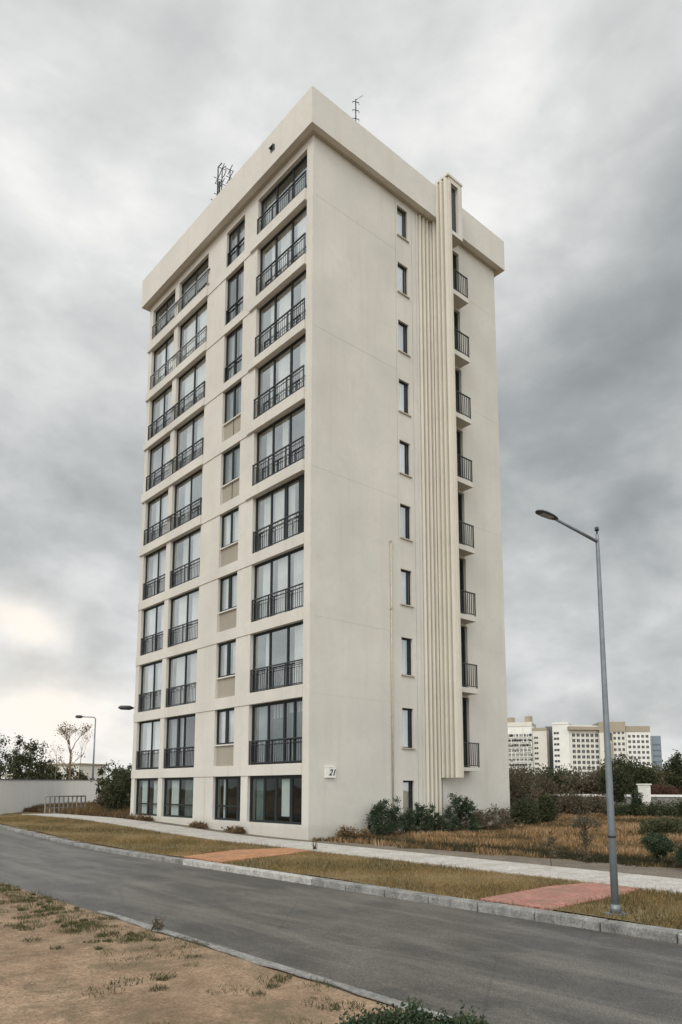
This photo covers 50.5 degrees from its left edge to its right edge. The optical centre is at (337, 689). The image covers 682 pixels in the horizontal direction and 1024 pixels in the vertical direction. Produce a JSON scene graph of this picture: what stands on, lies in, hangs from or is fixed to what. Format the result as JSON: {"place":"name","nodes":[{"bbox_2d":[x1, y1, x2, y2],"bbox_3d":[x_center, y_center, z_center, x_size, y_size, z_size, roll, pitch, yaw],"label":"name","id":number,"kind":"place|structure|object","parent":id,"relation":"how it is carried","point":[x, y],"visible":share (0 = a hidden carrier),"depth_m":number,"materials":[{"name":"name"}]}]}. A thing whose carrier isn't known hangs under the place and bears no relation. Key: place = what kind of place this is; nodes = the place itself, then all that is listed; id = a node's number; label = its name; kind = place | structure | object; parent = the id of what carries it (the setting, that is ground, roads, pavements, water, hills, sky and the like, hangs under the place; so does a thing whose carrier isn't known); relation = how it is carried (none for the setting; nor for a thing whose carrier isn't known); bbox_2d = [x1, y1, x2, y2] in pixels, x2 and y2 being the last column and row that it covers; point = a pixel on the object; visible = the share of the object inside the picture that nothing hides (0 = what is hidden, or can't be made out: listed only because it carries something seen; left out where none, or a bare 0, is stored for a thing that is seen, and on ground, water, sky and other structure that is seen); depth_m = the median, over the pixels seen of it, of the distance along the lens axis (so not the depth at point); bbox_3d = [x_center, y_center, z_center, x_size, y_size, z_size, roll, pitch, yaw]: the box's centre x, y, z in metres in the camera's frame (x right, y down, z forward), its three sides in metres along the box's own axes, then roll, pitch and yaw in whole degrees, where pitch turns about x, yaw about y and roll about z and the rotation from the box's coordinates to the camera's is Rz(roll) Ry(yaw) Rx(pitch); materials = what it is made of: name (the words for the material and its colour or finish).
{"place":"outdoors","nodes":[
{"label":"outdoors","id":0,"kind":"place"},
{"bbox_2d":[0,882,424,1023],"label":"bare soil","id":1,"kind":"structure","parent":0,"point":[185,998],"depth_m":7.51,"materials":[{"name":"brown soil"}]},
{"bbox_2d":[97,910,452,1022],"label":"concrete edge","id":2,"kind":"object","parent":1,"relation":"on","point":[300,973],"visible":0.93,"depth_m":8.25,"materials":[{"name":"grey concrete"}]},
{"bbox_2d":[335,1007,380,1023],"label":"foreground shrub","id":3,"kind":"object","parent":1,"relation":"on","point":[352,1019],"visible":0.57,"depth_m":5.34,"materials":[{"name":"green plant"}]},
{"bbox_2d":[359,997,432,1023],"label":"foreground shrub","id":4,"kind":"object","parent":1,"relation":"on","point":[387,1016],"visible":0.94,"depth_m":5.17,"materials":[{"name":"green plant"}]},
{"bbox_2d":[398,1006,458,1023],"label":"foreground shrub","id":5,"kind":"object","parent":1,"relation":"on","point":[428,1017],"visible":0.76,"depth_m":5.20,"materials":[{"name":"green plant"}]},
{"bbox_2d":[433,999,489,1023],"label":"foreground shrub","id":6,"kind":"object","parent":1,"relation":"on","point":[466,1018],"visible":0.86,"depth_m":5.23,"materials":[{"name":"green plant"}]},
{"bbox_2d":[184,848,310,863],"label":"orange path","id":7,"kind":"structure","parent":0,"point":[230,855],"depth_m":21.00,"materials":[{"name":"orange brick"}]},
{"bbox_2d":[0,828,681,1023],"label":"road","id":8,"kind":"structure","parent":0,"point":[497,969],"depth_m":9.84,"materials":[{"name":"grey asphalt"}]},
{"bbox_2d":[0,794,681,929],"bbox_3d":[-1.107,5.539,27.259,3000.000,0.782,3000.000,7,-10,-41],"label":"ground","id":9,"kind":"structure","parent":0,"point":[20,813],"depth_m":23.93,"materials":[{"name":"brown plant"}]},
{"bbox_2d":[0,733,19,778],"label":"broadleaf tree","id":10,"kind":"object","parent":9,"relation":"on","point":[8,757],"visible":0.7,"depth_m":68.00,"materials":[{"name":"green plant"}]},
{"bbox_2d":[7,733,34,778],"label":"broadleaf tree","id":11,"kind":"object","parent":9,"relation":"on","point":[23,760],"visible":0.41,"depth_m":74.83,"materials":[{"name":"green plant"}]},
{"bbox_2d":[20,738,52,778],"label":"broadleaf tree","id":12,"kind":"object","parent":9,"relation":"on","point":[36,771],"visible":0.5,"depth_m":80.46,"materials":[{"name":"green plant"}]},
{"bbox_2d":[0,779,99,813],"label":"boundary wall","id":13,"kind":"structure","parent":9,"relation":"on","point":[18,795],"depth_m":54.75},
{"bbox_2d":[44,795,85,813],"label":"railing","id":14,"kind":"object","parent":9,"relation":"on","point":[76,796],"visible":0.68,"depth_m":45.19,"materials":[{"name":"grey metal"}]},
{"bbox_2d":[53,721,91,779],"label":"bare tree","id":15,"kind":"object","parent":9,"relation":"on","point":[70,749],"visible":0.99,"depth_m":85.78,"materials":[{"name":"plant"}]},
{"bbox_2d":[52,763,108,794],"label":"house","id":16,"kind":"structure","parent":9,"relation":"on","point":[85,768],"depth_m":123.67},
{"bbox_2d":[23,800,141,820],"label":"rough grass","id":17,"kind":"structure","parent":9,"relation":"on","point":[90,809],"depth_m":44.32,"materials":[{"name":"brown plant"}]},
{"bbox_2d":[90,760,120,797],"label":"broadleaf tree","id":18,"kind":"object","parent":9,"relation":"on","point":[101,771],"visible":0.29,"depth_m":62.18,"materials":[{"name":"green plant"}]},
{"bbox_2d":[100,767,131,811],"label":"scrub bush","id":19,"kind":"object","parent":9,"relation":"on","point":[116,795],"visible":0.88,"depth_m":45.25,"materials":[{"name":"green plant"}]},
{"bbox_2d":[130,86,509,839],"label":"apartment tower","id":20,"kind":"structure","parent":9,"relation":"on","point":[320,572],"depth_m":33.10,"materials":[{"name":"paint"}]},
{"bbox_2d":[136,778,157,815],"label":"window","id":21,"kind":"structure","parent":20,"relation":"in","point":[145,803],"depth_m":37.93,"materials":[{"name":"grey glass"}]},
{"bbox_2d":[138,719,159,769],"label":"window","id":22,"kind":"structure","parent":20,"relation":"in","point":[149,731],"depth_m":38.23,"materials":[{"name":"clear glass"}]},
{"bbox_2d":[140,660,161,711],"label":"window","id":23,"kind":"structure","parent":20,"relation":"in","point":[151,675],"depth_m":38.64,"materials":[{"name":"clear glass"}]},
{"bbox_2d":[142,602,163,654],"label":"window","id":24,"kind":"structure","parent":20,"relation":"in","point":[153,623],"depth_m":39.08,"materials":[{"name":"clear glass"}]},
{"bbox_2d":[144,546,165,598],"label":"window","id":25,"kind":"structure","parent":20,"relation":"in","point":[155,561],"depth_m":39.51,"materials":[{"name":"clear glass"}]},
{"bbox_2d":[147,490,167,542],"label":"window","id":26,"kind":"structure","parent":20,"relation":"in","point":[158,507],"depth_m":39.96,"materials":[{"name":"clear glass"}]},
{"bbox_2d":[149,436,169,488],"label":"window","id":27,"kind":"structure","parent":20,"relation":"in","point":[160,454],"depth_m":40.36,"materials":[{"name":"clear glass"}]},
{"bbox_2d":[151,384,171,436],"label":"window","id":28,"kind":"structure","parent":20,"relation":"in","point":[161,404],"depth_m":40.78,"materials":[{"name":"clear glass"}]},
{"bbox_2d":[153,333,173,385],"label":"window","id":29,"kind":"structure","parent":20,"relation":"in","point":[164,352],"depth_m":41.21,"materials":[{"name":"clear glass"}]},
{"bbox_2d":[163,777,193,817],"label":"window","id":30,"kind":"structure","parent":20,"relation":"in","point":[176,804],"depth_m":35.19,"materials":[{"name":"grey glass"}]},
{"bbox_2d":[165,714,194,768],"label":"window","id":31,"kind":"structure","parent":20,"relation":"in","point":[176,724],"depth_m":35.93,"materials":[{"name":"grey glass"}]},
{"bbox_2d":[167,650,196,706],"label":"window","id":32,"kind":"structure","parent":20,"relation":"in","point":[182,668],"depth_m":36.10,"materials":[{"name":"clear glass"}]},
{"bbox_2d":[170,588,198,646],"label":"window","id":33,"kind":"structure","parent":20,"relation":"in","point":[184,608],"depth_m":36.53,"materials":[{"name":"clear glass"}]},
{"bbox_2d":[172,527,200,587],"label":"window","id":34,"kind":"structure","parent":20,"relation":"in","point":[186,549],"depth_m":36.97,"materials":[{"name":"clear glass"}]},
{"bbox_2d":[174,468,202,526],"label":"window","id":35,"kind":"structure","parent":20,"relation":"in","point":[188,490],"depth_m":37.42,"materials":[{"name":"clear glass"}]},
{"bbox_2d":[176,410,203,469],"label":"window","id":36,"kind":"structure","parent":20,"relation":"in","point":[192,431],"depth_m":37.85,"materials":[{"name":"clear glass"}]},
{"bbox_2d":[178,355,205,414],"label":"window","id":37,"kind":"structure","parent":20,"relation":"in","point":[195,375],"depth_m":38.27,"materials":[{"name":"clear glass"}]},
{"bbox_2d":[179,301,206,363],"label":"window","id":38,"kind":"structure","parent":20,"relation":"in","point":[198,320],"depth_m":38.66,"materials":[{"name":"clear glass"}]},
{"bbox_2d":[181,257,208,309],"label":"window","id":39,"kind":"structure","parent":20,"relation":"in","point":[192,294],"depth_m":39.57,"materials":[{"name":"grey glass"}]},
{"bbox_2d":[216,708,233,744],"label":"window","id":40,"kind":"structure","parent":20,"relation":"in","point":[225,717],"depth_m":32.61,"materials":[{"name":"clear glass"}]},
{"bbox_2d":[218,639,235,677],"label":"window","id":41,"kind":"structure","parent":20,"relation":"in","point":[227,650],"depth_m":33.04,"materials":[{"name":"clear glass"}]},
{"bbox_2d":[215,776,240,820],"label":"window","id":42,"kind":"structure","parent":20,"relation":"in","point":[225,805],"depth_m":31.99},
{"bbox_2d":[220,573,236,611],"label":"window","id":43,"kind":"structure","parent":20,"relation":"in","point":[228,585],"depth_m":33.46,"materials":[{"name":"clear glass"}]},
{"bbox_2d":[221,507,238,547],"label":"window","id":44,"kind":"structure","parent":20,"relation":"in","point":[229,520],"depth_m":33.92,"materials":[{"name":"clear glass"}]},
{"bbox_2d":[223,444,239,484],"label":"window","id":45,"kind":"structure","parent":20,"relation":"in","point":[231,477],"depth_m":34.32,"materials":[{"name":"grey glass"}]},
{"bbox_2d":[224,381,240,423],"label":"window","id":46,"kind":"structure","parent":20,"relation":"in","point":[233,395],"depth_m":34.95,"materials":[{"name":"glass"}]},
{"bbox_2d":[226,323,242,380],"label":"window","id":47,"kind":"structure","parent":20,"relation":"in","point":[234,367],"depth_m":35.18,"materials":[{"name":"grey glass"}]},
{"bbox_2d":[227,265,243,323],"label":"window","id":48,"kind":"structure","parent":20,"relation":"in","point":[236,274],"depth_m":35.48,"materials":[{"name":"grey glass"}]},
{"bbox_2d":[228,219,244,265],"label":"window","id":49,"kind":"structure","parent":20,"relation":"in","point":[237,235],"depth_m":35.88,"materials":[{"name":"grey glass"}]},
{"bbox_2d":[249,775,301,824],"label":"window","id":50,"kind":"structure","parent":20,"relation":"in","point":[287,780],"depth_m":29.27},
{"bbox_2d":[251,698,302,764],"bbox_3d":[-2.391,1.776,29.696,0.202,2.580,3.720,7,-10,-41],"label":"window","id":51,"kind":"structure","parent":20,"relation":"in","point":[279,707],"depth_m":29.85,"materials":[{"name":"grey glass"}]},
{"bbox_2d":[252,621,302,692],"bbox_3d":[-2.435,-1.291,30.076,0.070,2.600,3.720,7,-10,-41],"label":"window","id":52,"kind":"structure","parent":20,"relation":"in","point":[283,644],"depth_m":30.15,"materials":[{"name":"clear glass"}]},
{"bbox_2d":[254,546,303,621],"bbox_3d":[-2.429,-4.372,30.502,0.070,2.620,3.720,7,-10,-41],"label":"window","id":53,"kind":"structure","parent":20,"relation":"in","point":[286,570],"depth_m":30.55,"materials":[{"name":"clear glass"}]},
{"bbox_2d":[255,473,304,552],"bbox_3d":[-2.423,-7.447,30.927,0.070,2.630,3.720,7,-10,-41],"label":"window","id":54,"kind":"structure","parent":20,"relation":"in","point":[286,499],"depth_m":30.99,"materials":[{"name":"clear glass"}]},
{"bbox_2d":[256,403,304,481],"bbox_3d":[-2.417,-10.528,31.353,0.070,2.650,3.720,7,-10,-41],"label":"window","id":55,"kind":"structure","parent":20,"relation":"in","point":[291,426],"depth_m":31.41,"materials":[{"name":"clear glass"}]},
{"bbox_2d":[257,333,305,415],"bbox_3d":[-2.411,-13.648,31.785,0.070,2.650,3.720,7,-10,-41],"label":"window","id":56,"kind":"structure","parent":20,"relation":"in","point":[292,357],"depth_m":31.88,"materials":[{"name":"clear glass"}]},
{"bbox_2d":[259,269,305,352],"bbox_3d":[-2.405,-16.645,32.199,0.070,2.600,3.720,7,-10,-41],"label":"window","id":57,"kind":"structure","parent":20,"relation":"in","point":[294,292],"depth_m":32.37,"materials":[{"name":"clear glass"}]},
{"bbox_2d":[260,205,306,290],"bbox_3d":[-2.399,-19.666,32.617,0.070,2.600,3.720,7,-10,-41],"label":"window","id":58,"kind":"structure","parent":20,"relation":"in","point":[297,226],"depth_m":32.70,"materials":[{"name":"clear glass"}]},
{"bbox_2d":[261,155,306,229],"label":"window","id":59,"kind":"structure","parent":20,"relation":"in","point":[301,184],"depth_m":33.09,"materials":[{"name":"grey glass"}]},
{"bbox_2d":[399,380,407,413],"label":"window","id":60,"kind":"structure","parent":20,"relation":"in","point":[403,387],"depth_m":33.71,"materials":[{"name":"clear glass"}]},
{"bbox_2d":[399,441,408,474],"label":"window","id":61,"kind":"structure","parent":20,"relation":"in","point":[404,454],"depth_m":33.31,"materials":[{"name":"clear glass"}]},
{"bbox_2d":[400,504,409,538],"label":"window","id":62,"kind":"structure","parent":20,"relation":"in","point":[404,511],"depth_m":32.87,"materials":[{"name":"clear glass"}]},
{"bbox_2d":[401,569,409,604],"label":"window","id":63,"kind":"structure","parent":20,"relation":"in","point":[405,575],"depth_m":32.46,"materials":[{"name":"clear glass"}]},
{"bbox_2d":[401,638,410,674],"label":"window","id":64,"kind":"structure","parent":20,"relation":"in","point":[406,643],"depth_m":32.03,"materials":[{"name":"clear glass"}]},
{"bbox_2d":[402,708,411,747],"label":"window","id":65,"kind":"structure","parent":20,"relation":"in","point":[406,713],"depth_m":31.59,"materials":[{"name":"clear glass"}]},
{"bbox_2d":[403,781,412,821],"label":"window","id":66,"kind":"structure","parent":20,"relation":"in","point":[407,785],"depth_m":31.19,"materials":[{"name":"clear glass"}]},
{"bbox_2d":[0,824,681,943],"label":"kerb","id":67,"kind":"structure","parent":9,"relation":"on","point":[671,935],"depth_m":13.12,"materials":[{"name":"grey concrete"}]},
{"bbox_2d":[22,813,681,894],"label":"footpath","id":68,"kind":"structure","parent":9,"relation":"on","point":[624,879],"depth_m":19.82,"materials":[{"name":"grey concrete"}]},
{"bbox_2d":[335,824,374,838],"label":"weed clump","id":69,"kind":"object","parent":9,"relation":"on","point":[347,833],"visible":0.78,"depth_m":27.62,"materials":[{"name":"brown plant"}]},
{"bbox_2d":[71,814,681,878],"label":"dirt strip","id":70,"kind":"object","parent":9,"relation":"on","point":[659,871],"visible":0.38,"depth_m":19.62,"materials":[{"name":"brown soil"}]},
{"bbox_2d":[363,796,407,836],"bbox_3d":[1.948,5.127,28.985,1.560,1.738,1.703,7,-10,-41],"label":"oleander shrub","id":71,"kind":"object","parent":9,"relation":"on","point":[380,810],"visible":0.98,"depth_m":28.75,"materials":[{"name":"green plant"}]},
{"bbox_2d":[392,807,419,834],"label":"oleander shrub","id":72,"kind":"object","parent":9,"relation":"on","point":[410,818],"visible":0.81,"depth_m":29.84,"materials":[{"name":"green plant"}]},
{"bbox_2d":[411,802,436,832],"bbox_3d":[3.599,5.476,30.510,1.236,1.469,1.197,7,-10,-41],"label":"oleander shrub","id":73,"kind":"object","parent":9,"relation":"on","point":[427,825],"visible":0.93,"depth_m":30.36,"materials":[{"name":"green plant"}]},
{"bbox_2d":[432,810,455,831],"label":"oleander shrub","id":74,"kind":"object","parent":9,"relation":"on","point":[442,823],"visible":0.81,"depth_m":30.94,"materials":[{"name":"green plant"}]},
{"bbox_2d":[443,793,481,831],"bbox_3d":[5.438,5.440,31.853,1.732,1.846,1.586,3,-9,-23],"label":"oleander shrub","id":75,"kind":"object","parent":9,"relation":"on","point":[466,807],"visible":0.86,"depth_m":31.75,"materials":[{"name":"green plant"}]},
{"bbox_2d":[468,803,514,829],"bbox_3d":[6.987,5.869,33.321,2.259,1.217,2.131,1,-8,-9],"label":"oleander shrub","id":76,"kind":"object","parent":9,"relation":"on","point":[481,815],"visible":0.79,"depth_m":33.00,"materials":[{"name":"brown plant"}]},
{"bbox_2d":[507,716,535,772],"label":"apartment block","id":77,"kind":"structure","parent":9,"relation":"on","point":[520,744],"depth_m":205.37,"materials":[{"name":"white concrete"}]},
{"bbox_2d":[510,796,541,824],"bbox_3d":[8.981,5.910,34.422,2.029,1.777,1.609,7,-10,-41],"label":"scrub bush","id":78,"kind":"object","parent":9,"relation":"on","point":[525,811],"visible":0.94,"depth_m":34.08,"materials":[{"name":"green plant"}]},
{"bbox_2d":[509,769,545,813],"bbox_3d":[9.749,5.792,38.385,2.837,3.097,2.237,7,-10,-41],"label":"scrub bush","id":79,"kind":"object","parent":9,"relation":"on","point":[518,791],"visible":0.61,"depth_m":38.19,"materials":[{"name":"brown plant"}]},
{"bbox_2d":[509,762,547,793],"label":"broadleaf tree","id":80,"kind":"object","parent":9,"relation":"on","point":[535,776],"visible":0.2,"depth_m":94.97,"materials":[{"name":"green plant"}]},
{"bbox_2d":[532,728,549,774],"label":"gable block","id":81,"kind":"structure","parent":9,"relation":"on","point":[541,749],"depth_m":203.57,"materials":[{"name":"white paint"}]},
{"bbox_2d":[534,792,560,821],"bbox_3d":[10.434,6.059,36.014,1.600,1.921,1.367,7,-10,-41],"label":"scrub bush","id":82,"kind":"object","parent":9,"relation":"on","point":[546,803],"visible":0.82,"depth_m":35.83,"materials":[{"name":"green plant"}]},
{"bbox_2d":[531,774,566,815],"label":"scrub bush","id":83,"kind":"object","parent":9,"relation":"on","point":[546,782],"visible":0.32,"depth_m":41.58,"materials":[{"name":"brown plant"}]},
{"bbox_2d":[537,762,579,793],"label":"broadleaf tree","id":84,"kind":"object","parent":9,"relation":"on","point":[553,777],"visible":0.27,"depth_m":97.70,"materials":[{"name":"green plant"}]},
{"bbox_2d":[558,787,598,814],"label":"scrub bush","id":85,"kind":"object","parent":9,"relation":"on","point":[573,804],"visible":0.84,"depth_m":44.53,"materials":[{"name":"green plant"}]},
{"bbox_2d":[556,765,601,793],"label":"broadleaf tree","id":86,"kind":"object","parent":9,"relation":"on","point":[589,783],"visible":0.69,"depth_m":92.42,"materials":[{"name":"green plant"}]},
{"bbox_2d":[535,510,628,915],"bbox_3d":[3.770,0.437,11.166,1.615,6.420,0.321,6,-10,-36],"label":"street lamp","id":87,"kind":"object","parent":9,"relation":"on","point":[614,905],"visible":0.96,"depth_m":11.43,"materials":[{"name":"grey metal"}]},
{"bbox_2d":[567,725,599,778],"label":"apartment block","id":88,"kind":"structure","parent":9,"relation":"on","point":[584,746],"depth_m":197.44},
{"bbox_2d":[552,722,571,776],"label":"gable block","id":89,"kind":"structure","parent":88,"relation":"attached to","point":[561,747],"depth_m":198.21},
{"bbox_2d":[569,811,601,862],"bbox_3d":[6.575,3.958,18.938,0.802,1.584,1.002,7,-10,-41],"label":"young tree","id":90,"kind":"object","parent":9,"relation":"on","point":[581,820],"visible":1,"depth_m":18.95,"materials":[{"name":"brown plant"}]},
{"bbox_2d":[512,794,681,805],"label":"garden wall","id":91,"kind":"structure","parent":9,"relation":"on","point":[666,798],"depth_m":64.49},
{"bbox_2d":[582,791,615,813],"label":"scrub bush","id":92,"kind":"object","parent":9,"relation":"on","point":[598,803],"visible":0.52,"depth_m":45.90,"materials":[{"name":"green plant"}]},
{"bbox_2d":[593,722,626,769],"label":"apartment block","id":93,"kind":"structure","parent":9,"relation":"on","point":[618,737],"depth_m":196.83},
{"bbox_2d":[597,766,634,804],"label":"drooping tree","id":94,"kind":"object","parent":9,"relation":"on","point":[621,785],"visible":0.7,"depth_m":47.89,"materials":[{"name":"green plant"}]},
{"bbox_2d":[597,752,644,793],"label":"broadleaf tree","id":95,"kind":"object","parent":9,"relation":"on","point":[628,767],"visible":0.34,"depth_m":84.56,"materials":[{"name":"green plant"}]},
{"bbox_2d":[625,726,651,768],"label":"apartment block","id":96,"kind":"structure","parent":9,"relation":"on","point":[638,744],"depth_m":196.72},
{"bbox_2d":[628,756,665,791],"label":"broadleaf tree","id":97,"kind":"object","parent":9,"relation":"on","point":[650,776],"visible":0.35,"depth_m":86.94,"materials":[{"name":"green plant"}]},
{"bbox_2d":[632,795,678,816],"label":"scrub bush","id":98,"kind":"object","parent":9,"relation":"on","point":[653,810],"visible":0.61,"depth_m":40.94,"materials":[{"name":"green plant"}]},
{"bbox_2d":[630,782,680,794],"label":"red hedge","id":99,"kind":"object","parent":9,"relation":"on","point":[663,790],"visible":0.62,"depth_m":67.54,"materials":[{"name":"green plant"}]},
{"bbox_2d":[637,830,674,863],"bbox_3d":[8.198,4.145,18.448,1.004,1.097,0.873,7,-10,-41],"label":"round bush","id":100,"kind":"object","parent":9,"relation":"on","point":[656,846],"visible":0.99,"depth_m":18.31,"materials":[{"name":"green plant"}]},
{"bbox_2d":[650,736,662,772],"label":"apartment block","id":101,"kind":"structure","parent":9,"relation":"on","point":[656,751],"depth_m":199.39,"materials":[{"name":"blue glass"}]},
{"bbox_2d":[636,814,681,834],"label":"bush","id":102,"kind":"object","parent":9,"relation":"on","point":[667,825],"visible":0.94,"depth_m":27.33,"materials":[{"name":"green plant"}]},
{"bbox_2d":[658,749,681,794],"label":"broadleaf tree","id":103,"kind":"object","parent":9,"relation":"on","point":[674,776],"visible":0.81,"depth_m":71.55,"materials":[{"name":"green plant"}]},
{"bbox_2d":[0,0,681,779],"label":"sky","id":104,"kind":"structure","parent":0,"point":[558,122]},
{"bbox_2d":[312,811,681,867],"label":"field grass","id":105,"kind":"structure","parent":0,"point":[530,840],"depth_m":25.67,"materials":[{"name":"brown plant"}]},
{"bbox_2d":[480,883,641,910],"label":"red path","id":106,"kind":"structure","parent":0,"point":[550,898],"depth_m":12.97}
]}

